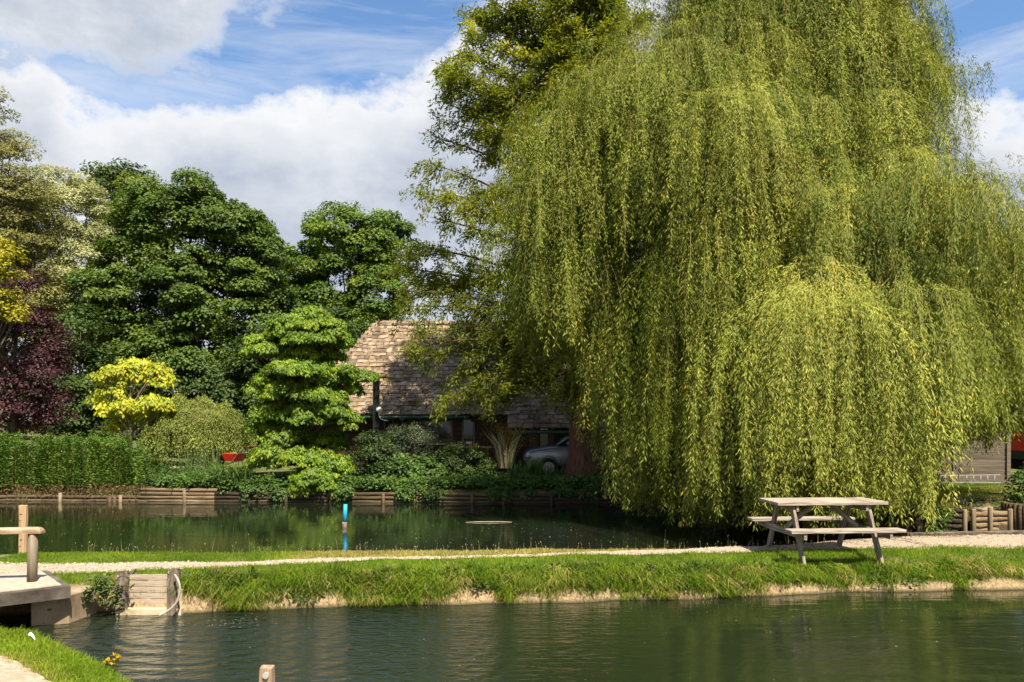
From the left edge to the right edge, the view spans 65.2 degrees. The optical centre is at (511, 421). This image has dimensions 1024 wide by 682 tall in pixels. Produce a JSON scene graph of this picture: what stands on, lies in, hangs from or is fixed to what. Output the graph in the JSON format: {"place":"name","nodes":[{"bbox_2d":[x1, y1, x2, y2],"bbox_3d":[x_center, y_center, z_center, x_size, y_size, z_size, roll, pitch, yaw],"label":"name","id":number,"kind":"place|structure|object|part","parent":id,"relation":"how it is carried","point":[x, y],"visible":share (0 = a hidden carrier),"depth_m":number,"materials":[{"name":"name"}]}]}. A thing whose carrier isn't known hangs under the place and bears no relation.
{"place":"outdoors","nodes":[
{"label":"outdoors","id":0,"kind":"place"},
{"bbox_2d":[0,655,50,681],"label":"trodden path","id":1,"kind":"structure","parent":0,"point":[9,673],"depth_m":6.27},
{"bbox_2d":[0,624,133,681],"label":"bank grass","id":2,"kind":"structure","parent":0,"point":[59,654],"depth_m":6.78,"materials":[{"name":"green plant"}]},
{"bbox_2d":[81,571,134,612],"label":"bramble clump","id":3,"kind":"object","parent":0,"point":[103,591],"visible":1,"depth_m":9.43,"materials":[{"name":"green plant"}]},
{"bbox_2d":[367,453,451,487],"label":"laurel bush","id":4,"kind":"object","parent":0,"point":[413,466],"visible":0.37,"depth_m":23.62,"materials":[{"name":"green plant"}]},
{"bbox_2d":[0,501,881,553],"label":"pond water","id":5,"kind":"structure","parent":0,"point":[223,527],"depth_m":17.43,"materials":[{"name":"green liquid"}]},
{"bbox_2d":[18,505,27,553],"bbox_3d":[-7.514,1.940,12.299,0.123,1.325,0.058,0,0,0],"label":"gauge board","id":6,"kind":"object","parent":5,"relation":"in","point":[23,522],"visible":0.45,"depth_m":12.28,"materials":[{"name":"beige wood"}]},
{"bbox_2d":[58,493,61,501],"bbox_3d":[-13.025,2.320,23.063,0.101,0.562,0.090,0,0,0],"label":"mooring post","id":7,"kind":"object","parent":5,"relation":"in","point":[59,497],"visible":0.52,"depth_m":23.03,"materials":[{"name":"beige wood"}]},
{"bbox_2d":[342,504,347,526],"bbox_3d":[-3.658,2.249,17.500,0.117,0.902,0.104,0,0,0],"label":"marker pipe","id":8,"kind":"object","parent":5,"relation":"in","point":[344,523],"visible":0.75,"depth_m":17.46,"materials":[{"name":"blue plastic"}]},
{"bbox_2d":[9,504,734,547],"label":"floating leaves","id":9,"kind":"object","parent":5,"relation":"on","point":[338,536],"visible":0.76,"depth_m":16.62,"materials":[{"name":"plant"}]},
{"bbox_2d":[466,521,506,522],"bbox_3d":[-0.526,2.288,18.316,1.056,0.029,0.060,0,0,-3],"label":"floating stick","id":10,"kind":"object","parent":5,"relation":"on","point":[488,521],"visible":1,"depth_m":18.31,"materials":[{"name":"brown wood"}]},
{"bbox_2d":[0,590,1023,681],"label":"pond water","id":11,"kind":"structure","parent":0,"point":[958,636],"depth_m":8.42,"materials":[{"name":"green liquid"}]},
{"bbox_2d":[158,574,180,616],"bbox_3d":[-4.054,2.046,9.435,0.240,0.455,0.206,0,0,-41],"label":"hose","id":12,"kind":"object","parent":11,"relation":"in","point":[177,599],"visible":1,"depth_m":9.42,"materials":[{"name":"white plastic"}]},
{"bbox_2d":[0,420,1023,681],"bbox_3d":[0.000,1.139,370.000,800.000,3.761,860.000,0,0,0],"label":"ground","id":13,"kind":"structure","parent":0,"point":[196,604],"depth_m":10.85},
{"bbox_2d":[0,236,32,347],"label":"yellow tree","id":14,"kind":"object","parent":13,"relation":"on","point":[7,315],"visible":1,"depth_m":27.11,"materials":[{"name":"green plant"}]},
{"bbox_2d":[0,80,75,438],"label":"tall olive tree","id":15,"kind":"object","parent":13,"relation":"on","point":[19,232],"visible":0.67,"depth_m":38.80,"materials":[{"name":"green plant"}]},
{"bbox_2d":[0,265,78,451],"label":"purple tree","id":16,"kind":"object","parent":13,"relation":"on","point":[31,363],"visible":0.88,"depth_m":28.83,"materials":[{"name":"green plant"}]},
{"bbox_2d":[0,570,99,625],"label":"footbridge","id":17,"kind":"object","parent":13,"relation":"on","point":[50,597],"visible":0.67,"depth_m":9.08,"materials":[{"name":"concrete"}]},
{"bbox_2d":[0,527,44,581],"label":"handrail","id":18,"kind":"object","parent":17,"relation":"on","point":[33,533],"visible":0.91,"depth_m":9.20,"materials":[{"name":"brown wood"}]},
{"bbox_2d":[3,163,119,442],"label":"silver willow","id":19,"kind":"object","parent":13,"relation":"on","point":[70,231],"visible":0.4,"depth_m":41.20,"materials":[{"name":"green plant"}]},
{"bbox_2d":[0,495,147,501],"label":"log edging","id":20,"kind":"object","parent":13,"relation":"on","point":[115,498],"visible":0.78,"depth_m":23.19,"materials":[{"name":"brown wood"}]},
{"bbox_2d":[0,482,152,501],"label":"dead litter","id":21,"kind":"object","parent":13,"relation":"on","point":[13,490],"visible":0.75,"depth_m":23.29,"materials":[{"name":"plant"}]},
{"bbox_2d":[19,299,138,445],"bbox_3d":[-18.298,-1.730,34.033,4.267,7.016,3.639,0,0,0],"label":"shade bush","id":22,"kind":"object","parent":13,"relation":"on","point":[86,421],"visible":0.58,"depth_m":33.66,"materials":[{"name":"green plant"}]},
{"bbox_2d":[0,429,160,493],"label":"hedge","id":23,"kind":"object","parent":13,"relation":"on","point":[108,462],"visible":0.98,"depth_m":23.44,"materials":[{"name":"green plant"}]},
{"bbox_2d":[51,171,169,439],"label":"broadleaf tree","id":24,"kind":"object","parent":13,"relation":"on","point":[120,178],"visible":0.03,"depth_m":51.51,"materials":[{"name":"green plant"}]},
{"bbox_2d":[102,652,126,674],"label":"yellow flower","id":25,"kind":"object","parent":13,"relation":"on","point":[118,656],"visible":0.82,"depth_m":6.75,"materials":[{"name":"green plant"}]},
{"bbox_2d":[69,157,167,263],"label":"broadleaf tree","id":26,"kind":"object","parent":13,"relation":"on","point":[105,177],"visible":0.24,"depth_m":73.50,"materials":[{"name":"green plant"}]},
{"bbox_2d":[84,356,179,459],"bbox_3d":[-12.852,-0.225,26.962,3.364,4.077,2.327,0,0,0],"label":"golden catalpa","id":27,"kind":"object","parent":13,"relation":"on","point":[134,371],"visible":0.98,"depth_m":26.76,"materials":[{"name":"yellow plant"}]},
{"bbox_2d":[113,568,184,615],"bbox_3d":[-4.439,2.185,9.942,0.991,0.830,0.915,0,0,0],"label":"sluice","id":28,"kind":"object","parent":13,"relation":"on","point":[159,599],"visible":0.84,"depth_m":9.66,"materials":[{"name":"wood"}]},
{"bbox_2d":[140,488,217,501],"bbox_3d":[-9.616,2.255,23.064,2.231,0.692,0.196,0,0,3],"label":"log edging","id":29,"kind":"object","parent":13,"relation":"on","point":[188,495],"visible":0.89,"depth_m":23.06,"materials":[{"name":"brown wood"}]},
{"bbox_2d":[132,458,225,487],"bbox_3d":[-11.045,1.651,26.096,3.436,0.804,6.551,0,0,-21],"label":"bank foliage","id":30,"kind":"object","parent":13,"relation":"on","point":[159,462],"visible":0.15,"depth_m":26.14,"materials":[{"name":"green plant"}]},
{"bbox_2d":[139,458,224,486],"bbox_3d":[-9.946,1.604,24.125,2.696,1.014,1.326,0,0,0],"label":"fern bed","id":31,"kind":"object","parent":13,"relation":"on","point":[191,469],"visible":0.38,"depth_m":24.02,"materials":[{"name":"green plant"}]},
{"bbox_2d":[61,166,303,454],"bbox_3d":[-15.524,-5.075,37.999,11.319,13.625,7.545,0,0,0],"label":"sycamore","id":32,"kind":"object","parent":13,"relation":"on","point":[248,280],"visible":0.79,"depth_m":36.48,"materials":[{"name":"green plant"}]},
{"bbox_2d":[177,446,195,469],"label":"reed clump","id":33,"kind":"object","parent":13,"relation":"on","point":[188,462],"visible":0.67,"depth_m":25.55,"materials":[{"name":"green plant"}]},
{"bbox_2d":[136,392,258,468],"bbox_3d":[-10.891,0.339,27.697,4.165,2.824,3.450,0,0,0],"label":"weeping shrub","id":34,"kind":"object","parent":13,"relation":"on","point":[202,423],"visible":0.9,"depth_m":26.67,"materials":[{"name":"green plant"}]},
{"bbox_2d":[191,446,206,469],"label":"reed clump","id":35,"kind":"object","parent":13,"relation":"on","point":[203,465],"visible":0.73,"depth_m":25.59,"materials":[{"name":"green plant"}]},
{"bbox_2d":[161,357,263,454],"bbox_3d":[-12.991,-0.551,36.014,6.506,4.652,4.517,0,0,0],"label":"shade bush","id":36,"kind":"object","parent":13,"relation":"on","point":[204,384],"visible":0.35,"depth_m":34.90,"materials":[{"name":"green plant"}]},
{"bbox_2d":[205,446,220,467],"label":"reed clump","id":37,"kind":"object","parent":13,"relation":"on","point":[219,456],"visible":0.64,"depth_m":25.59,"materials":[{"name":"green plant"}]},
{"bbox_2d":[221,446,257,468],"bbox_3d":[-8.982,1.313,26.000,1.291,1.078,0.614,0,0,0],"label":"wheelbarrow","id":38,"kind":"object","parent":13,"relation":"on","point":[236,457],"visible":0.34,"depth_m":25.80,"materials":[{"name":"red paint"}]},
{"bbox_2d":[259,665,274,681],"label":"bank post","id":39,"kind":"object","parent":13,"relation":"on","point":[266,673],"visible":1,"depth_m":4.87,"materials":[{"name":"beige wood"}]},
{"bbox_2d":[214,492,357,502],"bbox_3d":[-6.488,2.303,22.920,4.146,0.597,0.194,0,0,2],"label":"log edging","id":40,"kind":"object","parent":13,"relation":"on","point":[319,497],"visible":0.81,"depth_m":22.91,"materials":[{"name":"brown wood"}]},
{"bbox_2d":[221,303,371,442],"bbox_3d":[-9.005,-1.754,36.131,7.924,7.060,5.593,0,0,0],"label":"shade bush","id":41,"kind":"object","parent":13,"relation":"on","point":[254,362],"visible":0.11,"depth_m":35.22,"materials":[{"name":"green plant"}]},
{"bbox_2d":[238,305,380,498],"bbox_3d":[-6.140,-0.688,23.952,4.239,5.772,3.120,0,0,0],"label":"japanese maple","id":42,"kind":"object","parent":13,"relation":"on","point":[308,343],"visible":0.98,"depth_m":23.54,"materials":[{"name":"green plant"}]},
{"bbox_2d":[277,200,426,363],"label":"sycamore","id":43,"kind":"object","parent":13,"relation":"on","point":[364,253],"visible":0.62,"depth_m":44.50,"materials":[{"name":"green plant"}]},
{"bbox_2d":[347,446,356,461],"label":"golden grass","id":44,"kind":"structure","parent":13,"relation":"on","point":[349,452],"depth_m":25.23,"materials":[{"name":"green plant"}]},
{"bbox_2d":[342,429,406,477],"bbox_3d":[-4.175,1.212,24.309,2.383,2.077,1.875,0,0,0],"label":"clipped bush","id":45,"kind":"object","parent":13,"relation":"on","point":[370,453],"visible":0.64,"depth_m":23.84,"materials":[{"name":"green plant"}]},
{"bbox_2d":[154,471,633,502],"bbox_3d":[-2.076,1.865,23.324,17.430,0.864,1.882,0,0,1],"label":"ground ivy","id":46,"kind":"object","parent":13,"relation":"on","point":[500,484],"visible":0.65,"depth_m":22.98,"materials":[{"name":"green plant"}]},
{"bbox_2d":[203,462,243,483],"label":"day lily","id":47,"kind":"object","parent":46,"relation":"on","point":[218,474],"visible":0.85,"depth_m":23.15,"materials":[{"name":"green plant"}]},
{"bbox_2d":[208,464,255,484],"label":"day lily","id":48,"kind":"object","parent":46,"relation":"on","point":[230,470],"visible":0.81,"depth_m":23.17,"materials":[{"name":"green plant"}]},
{"bbox_2d":[226,465,258,484],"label":"day lily","id":49,"kind":"object","parent":46,"relation":"on","point":[246,473],"visible":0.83,"depth_m":23.17,"materials":[{"name":"green plant"}]},
{"bbox_2d":[506,462,520,481],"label":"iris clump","id":50,"kind":"object","parent":46,"relation":"on","point":[514,469],"visible":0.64,"depth_m":23.71,"materials":[{"name":"green plant"}]},
{"bbox_2d":[518,459,533,476],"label":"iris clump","id":51,"kind":"object","parent":46,"relation":"on","point":[526,471],"visible":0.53,"depth_m":23.81,"materials":[{"name":"green plant"}]},
{"bbox_2d":[529,457,546,475],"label":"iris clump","id":52,"kind":"object","parent":46,"relation":"on","point":[538,471],"visible":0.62,"depth_m":23.76,"materials":[{"name":"green plant"}]},
{"bbox_2d":[539,461,554,476],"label":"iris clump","id":53,"kind":"object","parent":46,"relation":"on","point":[547,472],"visible":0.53,"depth_m":23.73,"materials":[{"name":"green plant"}]},
{"bbox_2d":[552,466,564,477],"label":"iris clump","id":54,"kind":"object","parent":46,"relation":"on","point":[560,472],"visible":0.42,"depth_m":23.71,"materials":[{"name":"green plant"}]},
{"bbox_2d":[372,419,441,469],"bbox_3d":[-3.300,0.964,24.815,2.366,2.100,2.226,0,0,-38],"label":"silvery shrub","id":55,"kind":"object","parent":13,"relation":"on","point":[425,437],"visible":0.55,"depth_m":24.62,"materials":[{"name":"green plant"}]},
{"bbox_2d":[356,492,511,503],"bbox_3d":[-2.219,2.301,22.740,4.442,0.599,0.204,0,0,3],"label":"log edging","id":56,"kind":"object","parent":13,"relation":"on","point":[372,497],"visible":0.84,"depth_m":22.72,"materials":[{"name":"brown wood"}]},
{"bbox_2d":[75,526,823,552],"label":"seed stalk grass","id":57,"kind":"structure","parent":13,"relation":"on","point":[424,546],"depth_m":12.11,"materials":[{"name":"beige plant"}]},
{"bbox_2d":[418,440,497,478],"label":"clipped bush","id":58,"kind":"object","parent":13,"relation":"on","point":[456,459],"visible":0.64,"depth_m":24.23,"materials":[{"name":"green plant"}]},
{"bbox_2d":[308,320,610,471],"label":"lodge","id":59,"kind":"structure","parent":13,"relation":"on","point":[398,393],"depth_m":27.73,"materials":[{"name":"stone"}]},
{"bbox_2d":[376,407,388,420],"bbox_3d":[-4.333,-0.264,26.810,0.188,0.473,0.498,0,0,45],"label":"globe lamp","id":60,"kind":"object","parent":59,"relation":"attached to","point":[378,409],"visible":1,"depth_m":26.67,"materials":[{"name":"white glass"}]},
{"bbox_2d":[384,419,393,429],"bbox_3d":[-4.262,0.078,27.710,0.355,0.377,0.063,0,0,0],"label":"window","id":61,"kind":"structure","parent":59,"relation":"in","point":[387,424],"depth_m":27.73,"materials":[{"name":"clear glass"}]},
{"bbox_2d":[420,420,454,444],"bbox_3d":[-2.564,0.363,27.628,1.208,0.860,0.233,0,0,0],"label":"window","id":62,"kind":"structure","parent":59,"relation":"in","point":[444,433],"depth_m":27.74,"materials":[{"name":"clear glass"}]},
{"bbox_2d":[462,419,474,461],"bbox_3d":[-1.510,0.644,27.720,0.444,1.465,0.070,0,0,0],"label":"door","id":63,"kind":"structure","parent":59,"relation":"in","point":[468,427],"depth_m":27.72,"materials":[{"name":"grey paint"}]},
{"bbox_2d":[455,446,491,470],"bbox_3d":[-1.285,1.323,25.901,1.249,1.060,0.556,0,0,0],"label":"garden table","id":64,"kind":"object","parent":13,"relation":"on","point":[487,447],"visible":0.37,"depth_m":25.69,"materials":[{"name":"wood"}]},
{"bbox_2d":[468,441,480,454],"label":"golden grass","id":65,"kind":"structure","parent":13,"relation":"on","point":[471,447],"depth_m":25.56,"materials":[{"name":"green plant"}]},
{"bbox_2d":[477,413,534,467],"bbox_3d":[-0.209,0.575,24.948,2.107,1.718,1.750,0,0,0],"label":"flax plant","id":66,"kind":"object","parent":13,"relation":"on","point":[504,455],"visible":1,"depth_m":24.93,"materials":[{"name":"plant"}]},
{"bbox_2d":[0,533,1023,608],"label":"causeway grass","id":67,"kind":"structure","parent":13,"relation":"on","point":[822,553],"depth_m":11.33,"materials":[{"name":"green plant"}]},
{"bbox_2d":[6,358,1019,440],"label":"distant woods","id":68,"kind":"object","parent":13,"relation":"on","point":[139,423],"depth_m":57.47,"materials":[{"name":"green plant"}]},
{"bbox_2d":[375,0,661,475],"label":"tall broadleaf tree","id":69,"kind":"object","parent":13,"relation":"on","point":[537,54],"visible":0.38,"depth_m":24.12,"materials":[{"name":"green plant"}]},
{"bbox_2d":[519,429,618,474],"bbox_3d":[2.525,1.018,27.000,4.605,1.575,2.060,0,0,0],"label":"parked car","id":70,"kind":"object","parent":13,"relation":"on","point":[556,454],"visible":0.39,"depth_m":26.18,"materials":[{"name":"grey paint"}]},
{"bbox_3d":[3.077,0.555,27.000,3.200,0.430,1.580,0,0,0],"label":"window","id":71,"kind":"part","parent":70,"relation":"part of","materials":[{"name":"black glass"}]},
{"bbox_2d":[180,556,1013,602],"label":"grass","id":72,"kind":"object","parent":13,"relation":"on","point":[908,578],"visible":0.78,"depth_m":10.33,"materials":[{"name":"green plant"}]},
{"bbox_2d":[513,493,689,503],"bbox_3d":[3.139,2.303,22.461,6.258,0.597,0.243,0,0,4],"label":"log edging","id":73,"kind":"object","parent":13,"relation":"on","point":[551,498],"visible":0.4,"depth_m":22.56,"materials":[{"name":"brown wood"}]},
{"bbox_2d":[464,0,1023,536],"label":"weeping willow","id":74,"kind":"object","parent":13,"relation":"on","point":[828,302],"visible":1,"depth_m":15.51,"materials":[{"name":"green plant"}]},
{"bbox_2d":[747,497,906,565],"bbox_3d":[4.552,1.579,11.751,1.640,0.877,1.641,0,0,-4],"label":"picnic table","id":75,"kind":"object","parent":13,"relation":"on","point":[848,524],"visible":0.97,"depth_m":11.51,"materials":[{"name":"grey wood"}]},
{"bbox_2d":[800,483,1023,517],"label":"bank grass","id":76,"kind":"structure","parent":13,"relation":"on","point":[982,492],"depth_m":19.29,"materials":[{"name":"green plant"}]},
{"bbox_2d":[942,474,1000,482],"bbox_3d":[12.384,1.545,21.712,1.852,0.238,0.105,0,0,-3],"label":"ladder","id":77,"kind":"object","parent":76,"relation":"on","point":[973,478],"visible":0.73,"depth_m":21.72,"materials":[{"name":"metal"}]},
{"bbox_2d":[882,505,965,536],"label":"log wall","id":78,"kind":"structure","parent":13,"relation":"on","point":[955,523],"depth_m":15.86,"materials":[{"name":"brown wood"}]},
{"bbox_2d":[904,530,1023,535],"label":"path edging","id":79,"kind":"object","parent":13,"relation":"on","point":[964,533],"visible":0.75,"depth_m":14.04,"materials":[{"name":"brown wood"}]},
{"bbox_2d":[934,422,1010,483],"bbox_3d":[10.249,0.850,22.160,7.103,1.958,0.150,0,0,0],"label":"board fence","id":80,"kind":"object","parent":13,"relation":"on","point":[996,463],"visible":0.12,"depth_m":22.18,"materials":[{"name":"wood"}]},
{"bbox_2d":[947,497,1012,511],"bbox_3d":[10.300,2.042,17.351,1.629,0.715,1.492,0,0,0],"label":"picnic table","id":81,"kind":"object","parent":13,"relation":"on","point":[984,509],"visible":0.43,"depth_m":17.62,"materials":[{"name":"brown wood"}]},
{"bbox_2d":[969,511,1006,535],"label":"log wall","id":82,"kind":"structure","parent":13,"relation":"on","point":[999,517],"depth_m":16.02,"materials":[{"name":"brown wood"}]},
{"bbox_2d":[1001,501,1023,529],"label":"planter","id":83,"kind":"object","parent":13,"relation":"on","point":[1018,516],"visible":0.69,"depth_m":16.05,"materials":[{"name":"brown wood"}]},
{"bbox_2d":[1001,466,1023,503],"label":"corner shrub","id":84,"kind":"object","parent":83,"relation":"in","point":[1016,495],"visible":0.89,"depth_m":16.83,"materials":[{"name":"green plant"}]},
{"bbox_2d":[1011,416,1023,469],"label":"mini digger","id":85,"kind":"object","parent":13,"relation":"on","point":[1017,454],"visible":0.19,"depth_m":24.16,"materials":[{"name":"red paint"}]},
{"bbox_2d":[0,534,1023,573],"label":"gravel path","id":86,"kind":"structure","parent":0,"point":[979,543],"depth_m":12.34,"materials":[{"name":"beige gravel"}]},
{"bbox_2d":[0,0,1023,417],"label":"sky","id":87,"kind":"structure","parent":0,"point":[291,107],"materials":[{"name":"blue"}]},
{"bbox_2d":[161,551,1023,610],"bbox_3d":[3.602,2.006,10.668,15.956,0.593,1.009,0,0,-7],"label":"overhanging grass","id":88,"kind":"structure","parent":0,"point":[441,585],"depth_m":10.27,"materials":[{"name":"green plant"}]},
{"bbox_2d":[922,503,956,536],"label":"nettle clump","id":89,"kind":"object","parent":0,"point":[938,528],"visible":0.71,"depth_m":15.27,"materials":[{"name":"green plant"}]},
{"bbox_2d":[962,509,966,535],"bbox_3d":[8.692,2.187,15.358,0.116,1.027,0.092,0,0,-45],"label":"round post","id":90,"kind":"object","parent":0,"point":[964,519],"visible":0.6,"depth_m":15.33,"materials":[{"name":"brown wood"}]},
{"bbox_2d":[971,509,975,535],"bbox_3d":[8.919,2.189,15.459,0.092,1.024,0.114,0,0,43],"label":"round post","id":91,"kind":"object","parent":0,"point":[973,519],"visible":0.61,"depth_m":15.43,"materials":[{"name":"brown wood"}]},
{"bbox_2d":[987,507,992,530],"bbox_3d":[9.152,2.161,15.308,0.102,1.080,0.108,0,0,0],"label":"round post","id":92,"kind":"object","parent":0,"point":[990,519],"visible":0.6,"depth_m":15.28,"materials":[{"name":"brown wood"}]},
{"bbox_2d":[1007,509,1012,529],"bbox_3d":[9.532,2.180,15.309,0.091,1.042,0.115,0,0,43],"label":"round post","id":93,"kind":"object","parent":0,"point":[1009,519],"visible":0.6,"depth_m":15.28,"materials":[{"name":"brown wood"}]}
]}

